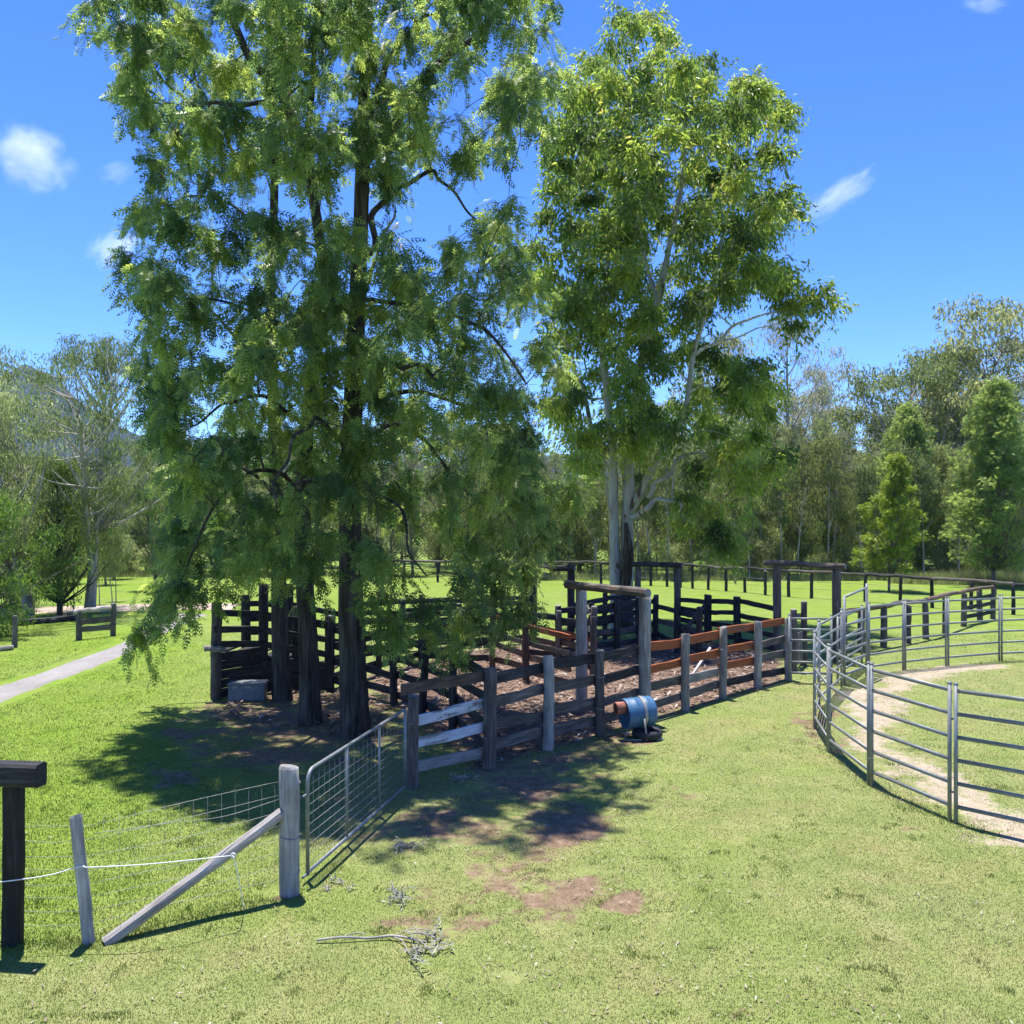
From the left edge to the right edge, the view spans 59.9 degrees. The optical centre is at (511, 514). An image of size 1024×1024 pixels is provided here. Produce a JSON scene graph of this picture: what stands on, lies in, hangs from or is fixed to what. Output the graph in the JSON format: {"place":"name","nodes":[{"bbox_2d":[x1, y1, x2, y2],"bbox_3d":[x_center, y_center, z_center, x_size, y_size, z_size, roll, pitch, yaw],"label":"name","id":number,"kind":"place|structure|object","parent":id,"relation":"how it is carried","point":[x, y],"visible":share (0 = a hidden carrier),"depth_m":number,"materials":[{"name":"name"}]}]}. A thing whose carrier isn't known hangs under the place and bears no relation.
{"place":"outdoors","nodes":[
{"label":"outdoors","id":0,"kind":"place"},
{"bbox_2d":[0,613,206,702],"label":"driveway","id":1,"kind":"structure","parent":0,"point":[24,685],"depth_m":22.60,"materials":[{"name":"concrete"}]},
{"bbox_2d":[0,603,236,613],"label":"dirt road","id":2,"kind":"structure","parent":0,"point":[68,609],"depth_m":37.72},
{"bbox_2d":[0,365,865,516],"bbox_3d":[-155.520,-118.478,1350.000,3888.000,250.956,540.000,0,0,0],"label":"mountain range","id":3,"kind":"structure","parent":0,"point":[26,391],"depth_m":1292.30,"materials":[{"name":"plant"}]},
{"bbox_2d":[0,518,1023,1023],"bbox_3d":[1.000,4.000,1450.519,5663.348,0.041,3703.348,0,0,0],"label":"ground","id":4,"kind":"structure","parent":0,"point":[594,830],"depth_m":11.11,"materials":[{"name":"plant"}]},
{"bbox_2d":[0,408,43,608],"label":"forest tree","id":5,"kind":"object","parent":4,"relation":"on","point":[8,564],"visible":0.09,"depth_m":37.25,"materials":[{"name":"green plant"}]},
{"bbox_2d":[0,760,46,947],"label":"timber portal","id":6,"kind":"object","parent":4,"relation":"on","point":[17,777],"visible":0.96,"depth_m":8.21,"materials":[{"name":"wood"}]},
{"bbox_2d":[0,488,100,636],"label":"leafy tree","id":7,"kind":"object","parent":4,"relation":"on","point":[5,519],"visible":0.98,"depth_m":29.70,"materials":[{"name":"green plant"}]},
{"bbox_2d":[0,349,118,616],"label":"gum tree","id":8,"kind":"object","parent":4,"relation":"on","point":[22,525],"visible":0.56,"depth_m":34.51,"materials":[{"name":"green plant"}]},
{"bbox_2d":[0,450,123,615],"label":"tree","id":9,"kind":"object","parent":4,"relation":"on","point":[59,585],"visible":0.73,"depth_m":35.01,"materials":[{"name":"green plant"}]},
{"bbox_2d":[0,333,187,612],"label":"gum tree","id":10,"kind":"object","parent":4,"relation":"on","point":[107,364],"visible":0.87,"depth_m":35.05,"materials":[{"name":"green plant"}]},
{"bbox_2d":[72,603,144,639],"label":"timber fence","id":11,"kind":"object","parent":4,"relation":"on","point":[80,622],"visible":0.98,"depth_m":28.79,"materials":[{"name":"wood"}]},
{"bbox_2d":[100,467,145,578],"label":"forest tree","id":12,"kind":"object","parent":4,"relation":"on","point":[129,543],"visible":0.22,"depth_m":55.66,"materials":[{"name":"green plant"}]},
{"bbox_2d":[108,446,172,583],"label":"forest tree","id":13,"kind":"object","parent":4,"relation":"on","point":[149,520],"visible":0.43,"depth_m":47.02,"materials":[{"name":"green plant"}]},
{"bbox_2d":[117,466,173,570],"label":"forest tree","id":14,"kind":"object","parent":4,"relation":"on","point":[146,532],"visible":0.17,"depth_m":61.98,"materials":[{"name":"green plant"}]},
{"bbox_2d":[0,764,299,945],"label":"wire fence","id":15,"kind":"object","parent":4,"relation":"on","point":[286,815],"visible":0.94,"depth_m":8.85,"materials":[{"name":"wood"}]},
{"bbox_2d":[150,465,263,566],"bbox_3d":[-19.405,-0.139,58.950,7.422,8.483,6.926,0,0,14],"label":"forest tree","id":16,"kind":"object","parent":4,"relation":"on","point":[206,529],"visible":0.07,"depth_m":58.26,"materials":[{"name":"green plant"}]},
{"bbox_2d":[53,0,375,725],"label":"silky oak tree","id":17,"kind":"object","parent":4,"relation":"on","point":[286,58],"visible":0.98,"depth_m":14.65,"materials":[{"name":"green plant"}]},
{"bbox_2d":[97,0,358,701],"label":"silky oak tree","id":18,"kind":"object","parent":4,"relation":"on","point":[232,422],"visible":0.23,"depth_m":18.42,"materials":[{"name":"green plant"}]},
{"bbox_2d":[227,679,267,701],"bbox_3d":[-5.720,3.805,19.246,0.800,0.390,0.448,0,0,-7],"label":"metal box","id":19,"kind":"object","parent":4,"relation":"on","point":[247,690],"visible":0.98,"depth_m":19.06,"materials":[{"name":"metal"}]},
{"bbox_2d":[203,584,338,699],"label":"loading ramp","id":20,"kind":"structure","parent":4,"relation":"on","point":[250,659],"depth_m":20.08,"materials":[{"name":"wood"}]},
{"bbox_2d":[365,452,413,562],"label":"forest tree","id":21,"kind":"object","parent":4,"relation":"on","point":[391,544],"visible":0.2,"depth_m":58.48,"materials":[{"name":"green plant"}]},
{"bbox_2d":[334,603,460,676],"bbox_3d":[-2.891,3.222,22.786,0.255,1.661,5.468,0,0,31],"label":"fence","id":22,"kind":"object","parent":4,"relation":"on","point":[377,663],"visible":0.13,"depth_m":21.98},
{"bbox_2d":[326,615,483,746],"bbox_3d":[-1.991,3.168,17.466,0.800,1.771,7.131,0,0,-33],"label":"side fence","id":23,"kind":"object","parent":4,"relation":"on","point":[451,694],"visible":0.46,"depth_m":18.06,"materials":[{"name":"wood"}]},
{"bbox_2d":[378,438,442,574],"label":"forest tree","id":24,"kind":"object","parent":4,"relation":"on","point":[415,555],"visible":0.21,"depth_m":58.36,"materials":[{"name":"green plant"}]},
{"bbox_2d":[403,468,470,568],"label":"forest tree","id":25,"kind":"object","parent":4,"relation":"on","point":[437,551],"visible":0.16,"depth_m":61.19,"materials":[{"name":"green plant"}]},
{"bbox_2d":[273,0,605,739],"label":"silky oak tree","id":26,"kind":"object","parent":4,"relation":"on","point":[375,132],"visible":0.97,"depth_m":14.95,"materials":[{"name":"green plant"}]},
{"bbox_2d":[364,596,529,651],"bbox_3d":[-2.007,3.224,26.448,5.770,1.656,0.335,0,0,-23],"label":"fence","id":27,"kind":"object","parent":4,"relation":"on","point":[402,602],"visible":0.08,"depth_m":26.32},
{"bbox_2d":[413,423,505,560],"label":"forest tree","id":28,"kind":"object","parent":4,"relation":"on","point":[427,474],"visible":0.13,"depth_m":67.64,"materials":[{"name":"green plant"}]},
{"bbox_2d":[437,424,498,564],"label":"forest tree","id":29,"kind":"object","parent":4,"relation":"on","point":[463,518],"visible":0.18,"depth_m":60.19,"materials":[{"name":"green plant"}]},
{"bbox_2d":[208,635,784,765],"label":"bark litter","id":30,"kind":"object","parent":4,"relation":"on","point":[235,710],"visible":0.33,"depth_m":19.55,"materials":[{"name":"wood"}]},
{"bbox_2d":[489,583,570,682],"bbox_3d":[0.326,2.872,21.276,0.247,2.360,4.199,0,0,-24],"label":"race fence","id":31,"kind":"object","parent":4,"relation":"on","point":[524,653],"visible":0.48,"depth_m":21.11,"materials":[{"name":"wood"}]},
{"bbox_2d":[506,474,593,575],"bbox_3d":[2.986,0.679,58.335,5.686,6.812,5.270,0,0,-21],"label":"forest tree","id":32,"kind":"object","parent":4,"relation":"on","point":[580,519],"visible":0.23,"depth_m":57.67,"materials":[{"name":"green plant"}]},
{"bbox_2d":[529,565,575,641],"bbox_3d":[1.191,2.785,27.331,1.604,2.530,0.372,0,0,20],"label":"timber portal","id":33,"kind":"object","parent":4,"relation":"on","point":[570,569],"visible":0.45,"depth_m":27.11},
{"bbox_2d":[521,610,596,674],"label":"fence","id":34,"kind":"object","parent":4,"relation":"on","point":[559,642],"visible":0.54,"depth_m":23.14,"materials":[{"name":"wood"}]},
{"bbox_2d":[549,472,636,573],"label":"forest tree","id":35,"kind":"object","parent":4,"relation":"on","point":[583,542],"visible":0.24,"depth_m":58.60,"materials":[{"name":"green plant"}]},
{"bbox_2d":[578,479,607,570],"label":"sapling","id":36,"kind":"object","parent":4,"relation":"on","point":[587,523],"visible":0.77,"depth_m":56.05,"materials":[{"name":"green plant"}]},
{"bbox_2d":[400,618,791,789],"bbox_3d":[2.629,3.213,17.266,0.351,1.674,12.009,0,0,44],"label":"yard fence","id":37,"kind":"object","parent":4,"relation":"on","point":[490,701],"visible":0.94,"depth_m":15.49,"materials":[{"name":"wood"}]},
{"bbox_2d":[302,708,412,878],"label":"wire gate","id":38,"kind":"structure","parent":37,"relation":"attached to","point":[309,869],"depth_m":10.86,"materials":[{"name":"metal"}]},
{"bbox_2d":[574,593,637,640],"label":"fence","id":39,"kind":"object","parent":4,"relation":"on","point":[605,598],"visible":0.49,"depth_m":28.56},
{"bbox_2d":[563,580,650,699],"bbox_3d":[1.950,2.716,17.941,0.402,2.667,2.582,0,0,-34],"label":"timber portal","id":40,"kind":"object","parent":4,"relation":"on","point":[644,671],"visible":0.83,"depth_m":17.32,"materials":[{"name":"wood"}]},
{"bbox_2d":[555,594,658,657],"bbox_3d":[2.907,3.235,25.484,0.470,1.633,4.768,0,0,44],"label":"fence","id":41,"kind":"object","parent":4,"relation":"on","point":[616,631],"visible":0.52,"depth_m":25.32,"materials":[{"name":"wood"}]},
{"bbox_2d":[613,696,662,740],"bbox_3d":[2.245,3.631,15.976,0.873,0.744,0.657,0,0,0],"label":"blue drum","id":42,"kind":"object","parent":4,"relation":"on","point":[637,712],"visible":0.99,"depth_m":15.78,"materials":[{"name":"plastic"}]},
{"bbox_2d":[620,452,664,561],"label":"sapling","id":43,"kind":"object","parent":4,"relation":"on","point":[651,511],"visible":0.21,"depth_m":56.17,"materials":[{"name":"green plant"}]},
{"bbox_2d":[632,726,662,740],"bbox_3d":[2.420,3.913,15.920,0.543,0.170,0.546,0,0,0],"label":"tyre","id":44,"kind":"object","parent":4,"relation":"on","point":[654,733],"visible":0.91,"depth_m":15.72,"materials":[{"name":"black rubber"}]},
{"bbox_2d":[630,561,682,637],"bbox_3d":[4.772,2.793,29.244,1.744,2.514,0.392,0,0,26],"label":"timber portal","id":45,"kind":"object","parent":4,"relation":"on","point":[677,567],"visible":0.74,"depth_m":28.96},
{"bbox_2d":[650,440,688,574],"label":"sapling","id":46,"kind":"object","parent":4,"relation":"on","point":[665,507],"visible":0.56,"depth_m":54.95,"materials":[{"name":"green plant"}]},
{"bbox_2d":[319,559,1023,614],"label":"perimeter fence","id":47,"kind":"object","parent":4,"relation":"on","point":[930,579],"visible":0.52,"depth_m":43.17,"materials":[{"name":"wood"}]},
{"bbox_2d":[656,542,696,575],"bbox_3d":[10.416,2.871,55.868,2.710,2.529,3.539,0,0,4],"label":"shrub","id":48,"kind":"object","parent":4,"relation":"on","point":[677,551],"visible":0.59,"depth_m":55.99,"materials":[{"name":"green plant"}]},
{"bbox_2d":[652,597,703,661],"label":"fence","id":49,"kind":"object","parent":4,"relation":"on","point":[678,626],"visible":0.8,"depth_m":25.52,"materials":[{"name":"wood"}]},
{"bbox_2d":[515,0,858,628],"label":"gum tree","id":50,"kind":"object","parent":4,"relation":"on","point":[628,159],"visible":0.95,"depth_m":28.90,"materials":[{"name":"green plant"}]},
{"bbox_2d":[635,449,746,562],"bbox_3d":[11.326,-0.264,59.414,7.300,8.745,6.766,0,0,-9],"label":"forest tree","id":51,"kind":"object","parent":4,"relation":"on","point":[684,543],"visible":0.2,"depth_m":59.10,"materials":[{"name":"green plant"}]},
{"bbox_2d":[671,431,712,566],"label":"sapling","id":52,"kind":"object","parent":4,"relation":"on","point":[681,471],"visible":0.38,"depth_m":56.67,"materials":[{"name":"green plant"}]},
{"bbox_2d":[681,594,772,650],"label":"fence","id":53,"kind":"object","parent":4,"relation":"on","point":[708,601],"visible":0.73,"depth_m":27.52,"materials":[{"name":"wood"}]},
{"bbox_2d":[712,436,747,575],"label":"sapling","id":54,"kind":"object","parent":4,"relation":"on","point":[733,514],"visible":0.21,"depth_m":55.91,"materials":[{"name":"green plant"}]},
{"bbox_2d":[712,413,769,573],"bbox_3d":[15.213,-1.431,58.889,4.526,11.071,4.403,0,0,15],"label":"forest tree","id":55,"kind":"object","parent":4,"relation":"on","point":[736,428],"visible":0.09,"depth_m":59.08,"materials":[{"name":"green plant"}]},
{"bbox_2d":[726,484,766,576],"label":"sapling","id":56,"kind":"object","parent":4,"relation":"on","point":[747,534],"visible":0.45,"depth_m":54.53,"materials":[{"name":"green plant"}]},
{"bbox_2d":[728,537,774,578],"bbox_3d":[14.756,2.705,56.013,4.056,2.899,3.105,0,0,43],"label":"shrub","id":57,"kind":"object","parent":4,"relation":"on","point":[754,551],"visible":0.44,"depth_m":55.48,"materials":[{"name":"green plant"}]},
{"bbox_2d":[656,330,867,561],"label":"gum tree","id":58,"kind":"object","parent":4,"relation":"on","point":[730,345],"visible":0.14,"depth_m":73.74,"materials":[{"name":"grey plant"}]},
{"bbox_2d":[740,459,783,566],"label":"forest tree","id":59,"kind":"object","parent":4,"relation":"on","point":[773,536],"visible":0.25,"depth_m":57.39,"materials":[{"name":"green plant"}]},
{"bbox_2d":[755,542,797,576],"bbox_3d":[16.448,2.884,56.114,2.678,2.500,3.498,0,0,-30],"label":"shrub","id":60,"kind":"object","parent":4,"relation":"on","point":[775,552],"visible":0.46,"depth_m":55.62,"materials":[{"name":"green plant"}]},
{"bbox_2d":[756,442,799,573],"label":"sapling","id":61,"kind":"object","parent":4,"relation":"on","point":[775,504],"visible":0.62,"depth_m":55.53,"materials":[{"name":"green plant"}]},
{"bbox_2d":[760,419,807,560],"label":"forest tree","id":62,"kind":"object","parent":4,"relation":"on","point":[787,436],"visible":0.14,"depth_m":59.99,"materials":[{"name":"green plant"}]},
{"bbox_2d":[769,452,826,575],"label":"forest tree","id":63,"kind":"object","parent":4,"relation":"on","point":[804,553],"visible":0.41,"depth_m":57.99,"materials":[{"name":"green plant"}]},
{"bbox_2d":[790,601,806,671],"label":"yard gate","id":64,"kind":"structure","parent":4,"relation":"on","point":[799,656],"depth_m":23.21,"materials":[{"name":"metal"}]},
{"bbox_2d":[782,437,825,573],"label":"sapling","id":65,"kind":"object","parent":4,"relation":"on","point":[802,474],"visible":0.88,"depth_m":55.75,"materials":[{"name":"green plant"}]},
{"bbox_2d":[763,560,845,662],"bbox_3d":[8.170,2.663,24.752,2.354,2.775,0.390,0,0,44],"label":"timber portal","id":66,"kind":"object","parent":4,"relation":"on","point":[836,568],"visible":0.81,"depth_m":24.60,"materials":[{"name":"wood"}]},
{"bbox_2d":[740,361,872,558],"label":"forest gum","id":67,"kind":"object","parent":4,"relation":"on","point":[815,377],"visible":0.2,"depth_m":79.23,"materials":[{"name":"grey plant"}]},
{"bbox_2d":[778,410,836,569],"bbox_3d":[21.182,-1.685,62.999,4.738,11.590,4.609,0,0,-38],"label":"forest tree","id":68,"kind":"object","parent":4,"relation":"on","point":[821,425],"visible":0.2,"depth_m":62.68,"materials":[{"name":"green plant"}]},
{"bbox_2d":[737,314,882,560],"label":"gum tree","id":69,"kind":"object","parent":4,"relation":"on","point":[797,404],"visible":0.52,"depth_m":67.91,"materials":[{"name":"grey plant"}]},
{"bbox_2d":[788,614,832,683],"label":"cattle fence","id":70,"kind":"object","parent":4,"relation":"on","point":[790,618],"visible":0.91,"depth_m":21.23,"materials":[{"name":"metal"}]},
{"bbox_2d":[813,631,828,751],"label":"cattle fence","id":71,"kind":"object","parent":4,"relation":"on","point":[815,687],"visible":1,"depth_m":15.95,"materials":[{"name":"metal"}]},
{"bbox_2d":[799,429,855,562],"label":"forest tree","id":72,"kind":"object","parent":4,"relation":"on","point":[814,499],"visible":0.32,"depth_m":59.81,"materials":[{"name":"green plant"}]},
{"bbox_2d":[805,428,851,562],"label":"sapling","id":73,"kind":"object","parent":4,"relation":"on","point":[827,454],"visible":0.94,"depth_m":55.87,"materials":[{"name":"green plant"}]},
{"bbox_2d":[775,384,883,486],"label":"forest gum","id":74,"kind":"object","parent":4,"relation":"on","point":[834,397],"visible":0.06,"depth_m":84.42,"materials":[{"name":"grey plant"}]},
{"bbox_2d":[818,608,842,706],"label":"cattle fence","id":75,"kind":"object","parent":4,"relation":"on","point":[840,679],"visible":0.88,"depth_m":20.11,"materials":[{"name":"metal"}]},
{"bbox_2d":[815,428,862,569],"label":"forest tree","id":76,"kind":"object","parent":4,"relation":"on","point":[846,434],"visible":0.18,"depth_m":62.51,"materials":[{"name":"green plant"}]},
{"bbox_2d":[810,436,868,562],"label":"sapling","id":77,"kind":"object","parent":4,"relation":"on","point":[842,519],"visible":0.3,"depth_m":57.52,"materials":[{"name":"green plant"}]},
{"bbox_2d":[806,535,875,576],"bbox_3d":[21.032,2.711,56.523,5.111,2.862,3.138,0,0,18],"label":"shrub","id":78,"kind":"object","parent":4,"relation":"on","point":[845,545],"visible":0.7,"depth_m":56.34,"materials":[{"name":"green plant"}]},
{"bbox_2d":[827,644,869,785],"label":"cattle fence","id":79,"kind":"object","parent":4,"relation":"on","point":[867,708],"visible":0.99,"depth_m":13.88,"materials":[{"name":"metal"}]},
{"bbox_2d":[837,604,862,683],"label":"cattle fence","id":80,"kind":"object","parent":4,"relation":"on","point":[850,644],"visible":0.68,"depth_m":22.49,"materials":[{"name":"metal"}]},
{"bbox_2d":[830,461,880,572],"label":"sapling","id":81,"kind":"object","parent":4,"relation":"on","point":[863,489],"visible":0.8,"depth_m":55.80,"materials":[{"name":"green plant"}]},
{"bbox_2d":[843,583,867,685],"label":"pen gate","id":82,"kind":"structure","parent":4,"relation":"on","point":[845,624],"depth_m":21.38,"materials":[{"name":"metal"}]},
{"bbox_2d":[850,458,887,572],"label":"sapling","id":83,"kind":"object","parent":4,"relation":"on","point":[871,476],"visible":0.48,"depth_m":55.78,"materials":[{"name":"green plant"}]},
{"bbox_2d":[868,599,904,669],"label":"cattle fence","id":84,"kind":"object","parent":4,"relation":"on","point":[886,640],"visible":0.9,"depth_m":22.50,"materials":[{"name":"metal"}]},
{"bbox_2d":[836,457,943,567],"bbox_3d":[24.681,0.048,59.602,6.766,8.106,6.272,0,0,-12],"label":"forest tree","id":85,"kind":"object","parent":4,"relation":"on","point":[856,543],"visible":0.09,"depth_m":59.52,"materials":[{"name":"green plant"}]},
{"bbox_2d":[849,451,934,591],"bbox_3d":[19.592,0.383,46.205,3.936,7.442,4.043,0,0,7],"label":"young tree","id":86,"kind":"object","parent":4,"relation":"on","point":[889,500],"visible":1,"depth_m":45.94,"materials":[{"name":"green plant"}]},
{"bbox_2d":[876,438,930,565],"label":"sapling","id":87,"kind":"object","parent":4,"relation":"on","point":[900,449],"visible":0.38,"depth_m":55.77,"materials":[{"name":"green plant"}]},
{"bbox_2d":[858,400,950,572],"bbox_3d":[25.550,-1.700,58.042,5.300,11.601,5.512,0,0,-25],"label":"conical tree","id":88,"kind":"object","parent":4,"relation":"on","point":[907,425],"visible":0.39,"depth_m":57.26,"materials":[{"name":"green plant"}]},
{"bbox_2d":[868,662,951,821],"bbox_3d":[5.496,3.095,12.349,0.060,1.850,1.628,0,0,-16],"label":"cattle fence","id":89,"kind":"object","parent":4,"relation":"on","point":[948,756],"visible":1,"depth_m":12.18,"materials":[{"name":"metal"}]},
{"bbox_2d":[846,585,996,655],"bbox_3d":[13.960,3.342,29.493,0.579,1.426,13.302,0,0,45],"label":"log rail fence","id":90,"kind":"object","parent":4,"relation":"on","point":[979,604],"visible":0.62,"depth_m":28.99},
{"bbox_2d":[901,454,945,574],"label":"sapling","id":91,"kind":"object","parent":4,"relation":"on","point":[923,489],"visible":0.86,"depth_m":54.75,"materials":[{"name":"green plant"}]},
{"bbox_2d":[904,597,947,669],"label":"cattle fence","id":92,"kind":"object","parent":4,"relation":"on","point":[918,625],"visible":1,"depth_m":23.22,"materials":[{"name":"metal"}]},
{"bbox_2d":[829,339,1023,459],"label":"gum tree","id":93,"kind":"object","parent":4,"relation":"on","point":[920,369],"visible":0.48,"depth_m":67.48,"materials":[{"name":"green plant"}]},
{"bbox_2d":[919,441,976,569],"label":"forest tree","id":94,"kind":"object","parent":4,"relation":"on","point":[941,451],"visible":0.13,"depth_m":61.01,"materials":[{"name":"green plant"}]},
{"bbox_2d":[934,469,962,559],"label":"sapling","id":95,"kind":"object","parent":4,"relation":"on","point":[944,491],"visible":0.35,"depth_m":57.31,"materials":[{"name":"green plant"}]},
{"bbox_2d":[926,537,972,574],"bbox_3d":[27.891,2.725,56.651,3.059,2.855,3.996,0,0,30],"label":"shrub","id":96,"kind":"object","parent":4,"relation":"on","point":[937,555],"visible":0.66,"depth_m":56.44,"materials":[{"name":"green plant"}]},
{"bbox_2d":[940,472,969,572],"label":"sapling","id":97,"kind":"object","parent":4,"relation":"on","point":[953,488],"visible":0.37,"depth_m":54.53,"materials":[{"name":"green plant"}]},
{"bbox_2d":[887,292,1023,563],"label":"forest tree","id":98,"kind":"object","parent":4,"relation":"on","point":[1004,318],"visible":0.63,"depth_m":66.80,"materials":[{"name":"green plant"}]},
{"bbox_2d":[947,594,1000,665],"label":"cattle fence","id":99,"kind":"object","parent":4,"relation":"on","point":[998,630],"visible":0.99,"depth_m":23.92,"materials":[{"name":"metal"}]},
{"bbox_2d":[937,374,1023,585],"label":"conical tree","id":100,"kind":"object","parent":4,"relation":"on","point":[998,469],"visible":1,"depth_m":49.22,"materials":[{"name":"green plant"}]},
{"bbox_2d":[951,682,1023,823],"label":"cattle fence","id":101,"kind":"object","parent":4,"relation":"on","point":[957,737],"visible":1,"depth_m":11.30,"materials":[{"name":"metal"}]},
{"bbox_2d":[1001,594,1023,660],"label":"cattle fence","id":102,"kind":"object","parent":4,"relation":"on","point":[1002,620],"visible":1,"depth_m":24.34,"materials":[{"name":"metal"}]},
{"bbox_2d":[0,0,1023,463],"label":"sky","id":103,"kind":"structure","parent":0,"point":[911,144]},
{"bbox_2d":[448,569,951,580],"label":"long grass","id":104,"kind":"structure","parent":0,"point":[687,577],"depth_m":54.36,"materials":[{"name":"plant"}]},
{"bbox_2d":[886,566,1023,584],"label":"long grass","id":105,"kind":"structure","parent":0,"point":[1007,577],"depth_m":51.36,"materials":[{"name":"plant"}]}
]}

